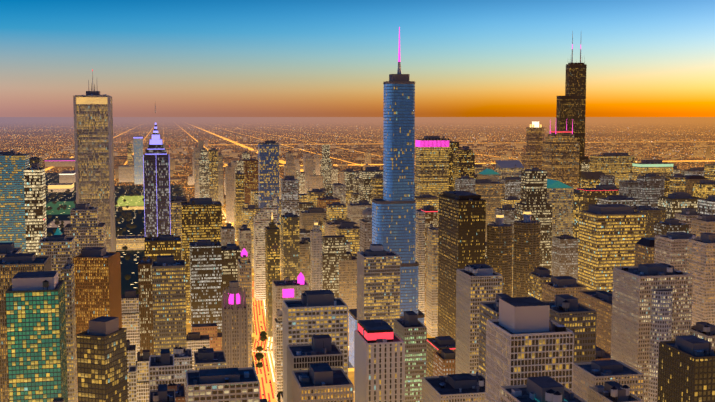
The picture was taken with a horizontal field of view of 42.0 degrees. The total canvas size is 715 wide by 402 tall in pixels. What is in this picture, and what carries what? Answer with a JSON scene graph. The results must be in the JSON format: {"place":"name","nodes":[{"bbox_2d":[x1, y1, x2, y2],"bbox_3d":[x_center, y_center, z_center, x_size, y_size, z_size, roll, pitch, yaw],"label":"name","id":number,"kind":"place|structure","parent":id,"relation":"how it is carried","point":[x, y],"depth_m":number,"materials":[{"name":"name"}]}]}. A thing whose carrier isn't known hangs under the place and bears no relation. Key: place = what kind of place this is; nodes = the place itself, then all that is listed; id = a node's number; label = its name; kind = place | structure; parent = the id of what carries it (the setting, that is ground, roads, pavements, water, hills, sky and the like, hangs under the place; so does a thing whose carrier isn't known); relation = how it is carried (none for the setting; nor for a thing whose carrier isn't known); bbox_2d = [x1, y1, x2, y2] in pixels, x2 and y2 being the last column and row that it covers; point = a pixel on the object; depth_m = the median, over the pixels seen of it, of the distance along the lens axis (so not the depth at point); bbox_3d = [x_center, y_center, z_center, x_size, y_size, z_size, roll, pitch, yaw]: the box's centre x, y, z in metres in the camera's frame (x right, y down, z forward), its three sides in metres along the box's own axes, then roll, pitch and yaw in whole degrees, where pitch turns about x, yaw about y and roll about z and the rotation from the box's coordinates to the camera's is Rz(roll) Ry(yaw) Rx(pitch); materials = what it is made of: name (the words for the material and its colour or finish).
{"place":"outdoors","nodes":[
{"label":"outdoors","id":0,"kind":"place"},
{"bbox_2d":[64,203,105,255],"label":"stepped tower","id":1,"kind":"structure","parent":0,"point":[85,228],"depth_m":1104.20,"materials":[{"name":"grey concrete"}]},
{"bbox_2d":[252,281,276,401],"bbox_3d":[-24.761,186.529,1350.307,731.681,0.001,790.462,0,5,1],"label":"avenue road","id":2,"kind":"structure","parent":0,"point":[267,389],"depth_m":1210.64,"materials":[{"name":"asphalt"}]},
{"bbox_2d":[336,222,359,255],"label":"building","id":3,"kind":"structure","parent":0,"point":[350,231],"depth_m":1506.33,"materials":[{"name":"grey"}]},
{"bbox_2d":[0,117,714,385],"bbox_3d":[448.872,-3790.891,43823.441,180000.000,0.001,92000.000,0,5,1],"label":"ground","id":4,"kind":"structure","parent":0,"point":[37,136],"depth_m":11806.73,"materials":[{"name":"brown"}]},
{"bbox_2d":[0,150,29,252],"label":"skyscraper","id":5,"kind":"structure","parent":4,"relation":"on","point":[13,164],"depth_m":1287.17,"materials":[{"name":"teal glass"}]},
{"bbox_2d":[0,253,51,401],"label":"building","id":6,"kind":"structure","parent":4,"relation":"on","point":[12,265],"depth_m":751.90,"materials":[{"name":"brown"}]},
{"bbox_2d":[23,163,46,255],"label":"skyscraper","id":7,"kind":"structure","parent":4,"relation":"on","point":[35,195],"depth_m":1177.92,"materials":[{"name":"grey"}]},
{"bbox_2d":[5,271,67,401],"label":"skyscraper","id":8,"kind":"structure","parent":4,"relation":"on","point":[36,335],"depth_m":663.13,"materials":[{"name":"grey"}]},
{"bbox_2d":[39,219,74,279],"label":"building","id":9,"kind":"structure","parent":4,"relation":"on","point":[59,250],"depth_m":951.20,"materials":[{"name":"grey"}]},
{"bbox_2d":[62,258,77,401],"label":"slim building","id":10,"kind":"structure","parent":4,"relation":"on","point":[68,273],"depth_m":819.13,"materials":[{"name":"grey concrete"}]},
{"bbox_2d":[73,69,115,251],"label":"building","id":11,"kind":"structure","parent":4,"relation":"on","point":[93,143],"depth_m":1480.82,"materials":[{"name":"grey"}]},
{"bbox_2d":[73,247,121,383],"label":"brown building","id":12,"kind":"structure","parent":4,"relation":"on","point":[97,274],"depth_m":960.22,"materials":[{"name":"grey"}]},
{"bbox_2d":[76,316,127,401],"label":"building","id":13,"kind":"structure","parent":4,"relation":"on","point":[101,342],"depth_m":576.15,"materials":[{"name":"grey"}]},
{"bbox_2d":[116,234,144,250],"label":"building","id":14,"kind":"structure","parent":4,"relation":"on","point":[133,242],"depth_m":2137.57,"materials":[{"name":"grey"}]},
{"bbox_2d":[133,136,143,183],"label":"building","id":15,"kind":"structure","parent":4,"relation":"on","point":[138,159],"depth_m":4128.45,"materials":[{"name":"grey"}]},
{"bbox_2d":[138,256,153,355],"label":"skyscraper","id":16,"kind":"structure","parent":4,"relation":"on","point":[145,302],"depth_m":930.67,"materials":[{"name":"grey"}]},
{"bbox_2d":[143,105,170,236],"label":"skyscraper","id":17,"kind":"structure","parent":4,"relation":"on","point":[156,187],"depth_m":1413.18,"materials":[{"name":"purple"}]},
{"bbox_2d":[149,349,174,393],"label":"white building","id":18,"kind":"structure","parent":4,"relation":"on","point":[162,368],"depth_m":630.97,"materials":[{"name":"grey concrete"}]},
{"bbox_2d":[149,384,174,401],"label":"building","id":19,"kind":"structure","parent":4,"relation":"on","point":[162,393],"depth_m":562.10,"materials":[{"name":"grey"}]},
{"bbox_2d":[144,233,180,260],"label":"dark building","id":20,"kind":"structure","parent":4,"relation":"on","point":[160,244],"depth_m":1226.20,"materials":[{"name":"brown"}]},
{"bbox_2d":[53,290,282,401],"bbox_3d":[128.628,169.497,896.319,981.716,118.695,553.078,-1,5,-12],"label":"building","id":21,"kind":"structure","parent":4,"relation":"on","point":[196,341],"depth_m":1034.94,"materials":[{"name":"grey concrete"}]},
{"bbox_2d":[152,255,186,354],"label":"gray building","id":22,"kind":"structure","parent":4,"relation":"on","point":[169,300],"depth_m":885.85,"materials":[{"name":"grey"}]},
{"bbox_2d":[169,146,187,259],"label":"skyscraper","id":23,"kind":"structure","parent":4,"relation":"on","point":[175,217],"depth_m":1452.30,"materials":[{"name":"grey concrete"}]},
{"bbox_2d":[173,347,191,401],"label":"small building","id":24,"kind":"structure","parent":4,"relation":"on","point":[183,360],"depth_m":693.07,"materials":[{"name":"grey concrete"}]},
{"bbox_2d":[181,198,221,323],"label":"building","id":25,"kind":"structure","parent":4,"relation":"on","point":[201,218],"depth_m":1381.80,"materials":[{"name":"brown concrete"}]},
{"bbox_2d":[189,237,221,332],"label":"building","id":26,"kind":"structure","parent":4,"relation":"on","point":[205,281],"depth_m":1140.52,"materials":[{"name":"grey"}]},
{"bbox_2d":[194,346,226,369],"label":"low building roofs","id":27,"kind":"structure","parent":4,"relation":"on","point":[207,358],"depth_m":810.82,"materials":[{"name":"grey"}]},
{"bbox_2d":[208,148,218,200],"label":"skyscraper","id":28,"kind":"structure","parent":4,"relation":"on","point":[213,167],"depth_m":2960.30,"materials":[{"name":"beige concrete"}]},
{"bbox_2d":[185,367,259,401],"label":"hotel building","id":29,"kind":"structure","parent":4,"relation":"on","point":[237,384],"depth_m":520.32,"materials":[{"name":"grey concrete"}]},
{"bbox_2d":[187,323,266,401],"bbox_3d":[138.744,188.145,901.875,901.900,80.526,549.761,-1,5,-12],"label":"building","id":30,"kind":"structure","parent":4,"relation":"on","point":[210,330],"depth_m":1081.90,"materials":[{"name":"grey"}]},
{"bbox_2d":[225,163,234,222],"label":"skyscraper","id":31,"kind":"structure","parent":4,"relation":"on","point":[230,188],"depth_m":2675.52,"materials":[{"name":"grey"}]},
{"bbox_2d":[221,244,240,295],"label":"building","id":32,"kind":"structure","parent":4,"relation":"on","point":[230,253],"depth_m":1152.52,"materials":[{"name":"grey"}]},
{"bbox_2d":[222,281,247,367],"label":"skyscraper","id":33,"kind":"structure","parent":4,"relation":"on","point":[234,330],"depth_m":884.10,"materials":[{"name":"grey concrete"}]},
{"bbox_2d":[235,171,244,240],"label":"skyscraper","id":34,"kind":"structure","parent":4,"relation":"on","point":[239,192],"depth_m":2282.55,"materials":[{"name":"brown concrete"}]},
{"bbox_2d":[238,225,251,311],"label":"stone building","id":35,"kind":"structure","parent":4,"relation":"on","point":[244,234],"depth_m":1313.03,"materials":[{"name":"grey stone"}]},
{"bbox_2d":[238,248,251,366],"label":"skyscraper","id":36,"kind":"structure","parent":4,"relation":"on","point":[244,270],"depth_m":998.04,"materials":[{"name":"grey"}]},
{"bbox_2d":[243,158,257,204],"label":"skyscraper","id":37,"kind":"structure","parent":4,"relation":"on","point":[250,167],"depth_m":2480.44,"materials":[{"name":"brown"}]},
{"bbox_2d":[253,195,276,299],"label":"building","id":38,"kind":"structure","parent":4,"relation":"on","point":[262,219],"depth_m":1556.02,"materials":[{"name":"grey"}]},
{"bbox_2d":[188,141,345,199],"bbox_3d":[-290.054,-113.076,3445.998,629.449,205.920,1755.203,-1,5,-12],"label":"building","id":39,"kind":"structure","parent":4,"relation":"on","point":[292,166],"depth_m":3095.69,"materials":[{"name":"grey"}]},
{"bbox_2d":[258,140,278,222],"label":"skyscraper","id":40,"kind":"structure","parent":4,"relation":"on","point":[268,169],"depth_m":1886.37,"materials":[{"name":"grey"}]},
{"bbox_2d":[265,213,279,336],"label":"skyscraper","id":41,"kind":"structure","parent":4,"relation":"on","point":[272,251],"depth_m":1300.18,"materials":[{"name":"brown concrete"}]},
{"bbox_2d":[274,309,282,401],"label":"building","id":42,"kind":"structure","parent":4,"relation":"on","point":[278,346],"depth_m":1007.54,"materials":[{"name":"grey concrete"}]},
{"bbox_2d":[199,144,358,199],"bbox_3d":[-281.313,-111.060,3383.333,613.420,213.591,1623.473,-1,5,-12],"label":"building","id":43,"kind":"structure","parent":4,"relation":"on","point":[329,173],"depth_m":2984.38,"materials":[{"name":"grey"}]},
{"bbox_2d":[281,176,298,215],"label":"heritage building","id":44,"kind":"structure","parent":4,"relation":"on","point":[289,194],"depth_m":1663.76,"materials":[{"name":"grey"}]},
{"bbox_2d":[281,212,299,279],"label":"skyscraper","id":45,"kind":"structure","parent":4,"relation":"on","point":[290,246],"depth_m":1350.09,"materials":[{"name":"grey"}]},
{"bbox_2d":[272,272,308,360],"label":"building","id":46,"kind":"structure","parent":4,"relation":"on","point":[286,288],"depth_m":1156.61,"materials":[{"name":"grey"}]},
{"bbox_2d":[300,237,309,283],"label":"building","id":47,"kind":"structure","parent":4,"relation":"on","point":[304,257],"depth_m":1403.07,"materials":[{"name":"grey concrete"}]},
{"bbox_2d":[299,207,325,229],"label":"building","id":48,"kind":"structure","parent":4,"relation":"on","point":[309,217],"depth_m":1701.42,"materials":[{"name":"grey concrete"}]},
{"bbox_2d":[282,290,347,401],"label":"building","id":49,"kind":"structure","parent":4,"relation":"on","point":[307,315],"depth_m":706.05,"materials":[{"name":"grey concrete"}]},
{"bbox_2d":[287,334,343,401],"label":"building","id":50,"kind":"structure","parent":4,"relation":"on","point":[321,349],"depth_m":610.88,"materials":[{"name":"grey concrete"}]},
{"bbox_2d":[310,222,321,289],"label":"skyscraper","id":51,"kind":"structure","parent":4,"relation":"on","point":[316,258],"depth_m":1252.04,"materials":[{"name":"grey concrete"}]},
{"bbox_2d":[291,363,353,401],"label":"building","id":52,"kind":"structure","parent":4,"relation":"on","point":[320,382],"depth_m":528.41,"materials":[{"name":"grey concrete"}]},
{"bbox_2d":[339,252,356,326],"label":"building","id":53,"kind":"structure","parent":4,"relation":"on","point":[348,282],"depth_m":1358.24,"materials":[{"name":"grey concrete"}]},
{"bbox_2d":[360,207,371,251],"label":"high-rise building","id":54,"kind":"structure","parent":4,"relation":"on","point":[366,231],"depth_m":1285.01,"materials":[{"name":"grey concrete"}]},
{"bbox_2d":[359,167,382,203],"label":"dark building","id":55,"kind":"structure","parent":4,"relation":"on","point":[366,174],"depth_m":1897.48,"materials":[{"name":"grey"}]},
{"bbox_2d":[38,140,710,200],"bbox_3d":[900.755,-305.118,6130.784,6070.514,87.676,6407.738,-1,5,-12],"label":"buildings","id":56,"kind":"structure","parent":4,"relation":"on","point":[234,154],"depth_m":6855.87,"materials":[{"name":"grey"}]},
{"bbox_2d":[357,244,399,331],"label":"white building","id":57,"kind":"structure","parent":4,"relation":"on","point":[378,281],"depth_m":904.58,"materials":[{"name":"grey"}]},
{"bbox_2d":[354,319,404,401],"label":"building","id":58,"kind":"structure","parent":4,"relation":"on","point":[379,360],"depth_m":563.57,"materials":[{"name":"grey concrete"}]},
{"bbox_2d":[46,137,714,194],"bbox_3d":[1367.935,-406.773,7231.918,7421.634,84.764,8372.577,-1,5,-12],"label":"distant buildings","id":59,"kind":"structure","parent":4,"relation":"on","point":[368,155],"depth_m":7917.01,"materials":[{"name":"grey"}]},
{"bbox_2d":[50,141,713,169],"bbox_3d":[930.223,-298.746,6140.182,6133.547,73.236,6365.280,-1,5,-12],"label":"distant buildings","id":60,"kind":"structure","parent":4,"relation":"on","point":[381,146],"depth_m":7509.24,"materials":[{"name":"grey"}]},
{"bbox_2d":[349,27,424,366],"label":"skyscraper","id":61,"kind":"structure","parent":4,"relation":"on","point":[394,219],"depth_m":1129.80,"materials":[{"name":"blue glass"}]},
{"bbox_2d":[254,167,551,297],"bbox_3d":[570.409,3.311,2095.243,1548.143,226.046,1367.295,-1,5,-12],"label":"building","id":62,"kind":"structure","parent":4,"relation":"on","point":[533,193],"depth_m":1401.94,"materials":[{"name":"grey"}]},
{"bbox_2d":[394,311,426,401],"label":"high-rise building","id":63,"kind":"structure","parent":4,"relation":"on","point":[410,329],"depth_m":785.69,"materials":[{"name":"grey concrete"}]},
{"bbox_2d":[415,209,424,313],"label":"narrow building","id":64,"kind":"structure","parent":4,"relation":"on","point":[420,240],"depth_m":1350.89,"materials":[{"name":"grey concrete"}]},
{"bbox_2d":[419,205,437,320],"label":"brown building","id":65,"kind":"structure","parent":4,"relation":"on","point":[431,214],"depth_m":1395.73,"materials":[{"name":"grey concrete"}]},
{"bbox_2d":[415,136,449,196],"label":"skyscraper","id":66,"kind":"structure","parent":4,"relation":"on","point":[432,167],"depth_m":1992.25,"materials":[{"name":"grey"}]},
{"bbox_2d":[426,336,455,376],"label":"office building","id":67,"kind":"structure","parent":4,"relation":"on","point":[437,343],"depth_m":903.76,"materials":[{"name":"grey"}]},
{"bbox_2d":[433,346,455,375],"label":"brick building","id":68,"kind":"structure","parent":4,"relation":"on","point":[444,362],"depth_m":858.29,"materials":[{"name":"brown brick"}]},
{"bbox_2d":[421,372,484,401],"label":"building","id":69,"kind":"structure","parent":4,"relation":"on","point":[465,387],"depth_m":575.92,"materials":[{"name":"grey concrete"}]},
{"bbox_2d":[234,176,685,297],"bbox_3d":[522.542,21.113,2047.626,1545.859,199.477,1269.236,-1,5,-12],"label":"building","id":70,"kind":"structure","parent":4,"relation":"on","point":[336,210],"depth_m":1837.34,"materials":[{"name":"grey"}]},
{"bbox_2d":[438,191,485,340],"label":"high-rise building","id":71,"kind":"structure","parent":4,"relation":"on","point":[462,230],"depth_m":1056.98,"materials":[{"name":"grey"}]},
{"bbox_2d":[453,146,474,190],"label":"office building","id":72,"kind":"structure","parent":4,"relation":"on","point":[464,161],"depth_m":1932.72,"materials":[{"name":"brown"}]},
{"bbox_2d":[455,264,502,373],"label":"high-rise building","id":73,"kind":"structure","parent":4,"relation":"on","point":[476,284],"depth_m":799.17,"materials":[{"name":"grey concrete"}]},
{"bbox_2d":[300,173,664,282],"bbox_3d":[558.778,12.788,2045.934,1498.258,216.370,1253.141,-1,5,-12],"label":"building","id":74,"kind":"structure","parent":4,"relation":"on","point":[647,189],"depth_m":1480.16,"materials":[{"name":"grey concrete"}]},
{"bbox_2d":[475,179,504,241],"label":"building","id":75,"kind":"structure","parent":4,"relation":"on","point":[491,193],"depth_m":1894.93,"materials":[{"name":"grey concrete"}]},
{"bbox_2d":[479,294,511,375],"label":"gray building","id":76,"kind":"structure","parent":4,"relation":"on","point":[488,310],"depth_m":656.55,"materials":[{"name":"grey concrete"}]},
{"bbox_2d":[486,214,512,296],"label":"high-rise building","id":77,"kind":"structure","parent":4,"relation":"on","point":[499,243],"depth_m":1098.55,"materials":[{"name":"brown concrete"}]},
{"bbox_2d":[495,160,524,178],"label":"slanted building","id":78,"kind":"structure","parent":4,"relation":"on","point":[508,168],"depth_m":2074.97,"materials":[{"name":"grey"}]},
{"bbox_2d":[512,211,540,297],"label":"high-rise building","id":79,"kind":"structure","parent":4,"relation":"on","point":[526,246],"depth_m":1127.39,"materials":[{"name":"brown concrete"}]},
{"bbox_2d":[485,297,573,401],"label":"white building","id":80,"kind":"structure","parent":4,"relation":"on","point":[526,337],"depth_m":435.30,"materials":[{"name":"grey concrete"}]},
{"bbox_2d":[521,122,544,169],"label":"skyscraper","id":81,"kind":"structure","parent":4,"relation":"on","point":[531,158],"depth_m":2566.36,"materials":[{"name":"brown"}]},
{"bbox_2d":[528,267,552,300],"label":"office building","id":82,"kind":"structure","parent":4,"relation":"on","point":[538,276],"depth_m":1043.52,"materials":[{"name":"grey"}]},
{"bbox_2d":[500,376,586,401],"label":"round building","id":83,"kind":"structure","parent":4,"relation":"on","point":[543,389],"depth_m":393.82,"materials":[{"name":"grey"}]},
{"bbox_2d":[547,179,573,256],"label":"high-rise building","id":84,"kind":"structure","parent":4,"relation":"on","point":[559,196],"depth_m":1472.82,"materials":[{"name":"grey concrete"}]},
{"bbox_2d":[542,122,579,188],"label":"skyscraper","id":85,"kind":"structure","parent":4,"relation":"on","point":[560,155],"depth_m":2200.01,"materials":[{"name":"brown"}]},
{"bbox_2d":[542,276,585,300],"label":"stone building","id":86,"kind":"structure","parent":4,"relation":"on","point":[560,285],"depth_m":989.07,"materials":[{"name":"grey stone"}]},
{"bbox_2d":[542,294,596,362],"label":"building","id":87,"kind":"structure","parent":4,"relation":"on","point":[569,312],"depth_m":587.62,"materials":[{"name":"grey"}]},
{"bbox_2d":[556,32,588,186],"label":"skyscraper","id":88,"kind":"structure","parent":4,"relation":"on","point":[571,106],"depth_m":2345.32,"materials":[{"name":"grey"}]},
{"bbox_2d":[578,290,611,353],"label":"hotel building","id":89,"kind":"structure","parent":4,"relation":"on","point":[599,302],"depth_m":815.37,"materials":[{"name":"grey"}]},
{"bbox_2d":[577,185,618,209],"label":"dark building","id":90,"kind":"structure","parent":4,"relation":"on","point":[591,195],"depth_m":1651.04,"materials":[{"name":"brown"}]},
{"bbox_2d":[573,360,643,401],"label":"office building","id":91,"kind":"structure","parent":4,"relation":"on","point":[586,375],"depth_m":511.80,"materials":[{"name":"grey concrete"}]},
{"bbox_2d":[578,204,645,291],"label":"office building","id":92,"kind":"structure","parent":4,"relation":"on","point":[610,235],"depth_m":1117.63,"materials":[{"name":"yellow"}]},
{"bbox_2d":[590,153,634,187],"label":"curved building","id":93,"kind":"structure","parent":4,"relation":"on","point":[618,166],"depth_m":2228.70,"materials":[{"name":"grey"}]},
{"bbox_2d":[587,381,642,401],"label":"office building","id":94,"kind":"structure","parent":4,"relation":"on","point":[611,391],"depth_m":447.23,"materials":[{"name":"grey"}]},
{"bbox_2d":[635,237,654,266],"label":"office building","id":95,"kind":"structure","parent":4,"relation":"on","point":[644,250],"depth_m":1008.71,"materials":[{"name":"brown"}]},
{"bbox_2d":[633,205,665,237],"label":"building","id":96,"kind":"structure","parent":4,"relation":"on","point":[653,214],"depth_m":1339.45,"materials":[{"name":"brown concrete"}]},
{"bbox_2d":[611,263,692,401],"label":"high-rise building","id":97,"kind":"structure","parent":4,"relation":"on","point":[651,306],"depth_m":671.85,"materials":[{"name":"grey concrete"}]},
{"bbox_2d":[632,160,672,180],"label":"office building","id":98,"kind":"structure","parent":4,"relation":"on","point":[657,167],"depth_m":2105.71,"materials":[{"name":"grey"}]},
{"bbox_2d":[654,219,688,237],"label":"building","id":99,"kind":"structure","parent":4,"relation":"on","point":[666,226],"depth_m":1189.54,"materials":[{"name":"grey concrete"}]},
{"bbox_2d":[654,232,699,272],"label":"tan building","id":100,"kind":"structure","parent":4,"relation":"on","point":[670,248],"depth_m":949.15,"materials":[{"name":"grey"}]},
{"bbox_2d":[658,192,702,218],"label":"dark building","id":101,"kind":"structure","parent":4,"relation":"on","point":[673,203],"depth_m":1374.10,"materials":[{"name":"grey"}]},
{"bbox_2d":[657,335,714,401],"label":"office building","id":102,"kind":"structure","parent":4,"relation":"on","point":[686,368],"depth_m":496.03,"materials":[{"name":"grey"}]},
{"bbox_2d":[687,233,714,325],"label":"tan building","id":103,"kind":"structure","parent":4,"relation":"on","point":[701,260],"depth_m":920.72,"materials":[{"name":"grey concrete"}]},
{"bbox_2d":[689,322,714,350],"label":"gray building","id":104,"kind":"structure","parent":4,"relation":"on","point":[705,331],"depth_m":660.97,"materials":[{"name":"grey concrete"}]},
{"bbox_2d":[691,214,714,236],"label":"building","id":105,"kind":"structure","parent":4,"relation":"on","point":[705,223],"depth_m":1129.12,"materials":[{"name":"grey concrete"}]},
{"bbox_2d":[0,0,714,116],"label":"sky","id":106,"kind":"structure","parent":0,"point":[183,58],"materials":[{"name":"blue"}]},
{"bbox_2d":[426,224,438,336],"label":"building","id":107,"kind":"structure","parent":0,"point":[432,281],"depth_m":1305.40,"materials":[{"name":"grey concrete"}]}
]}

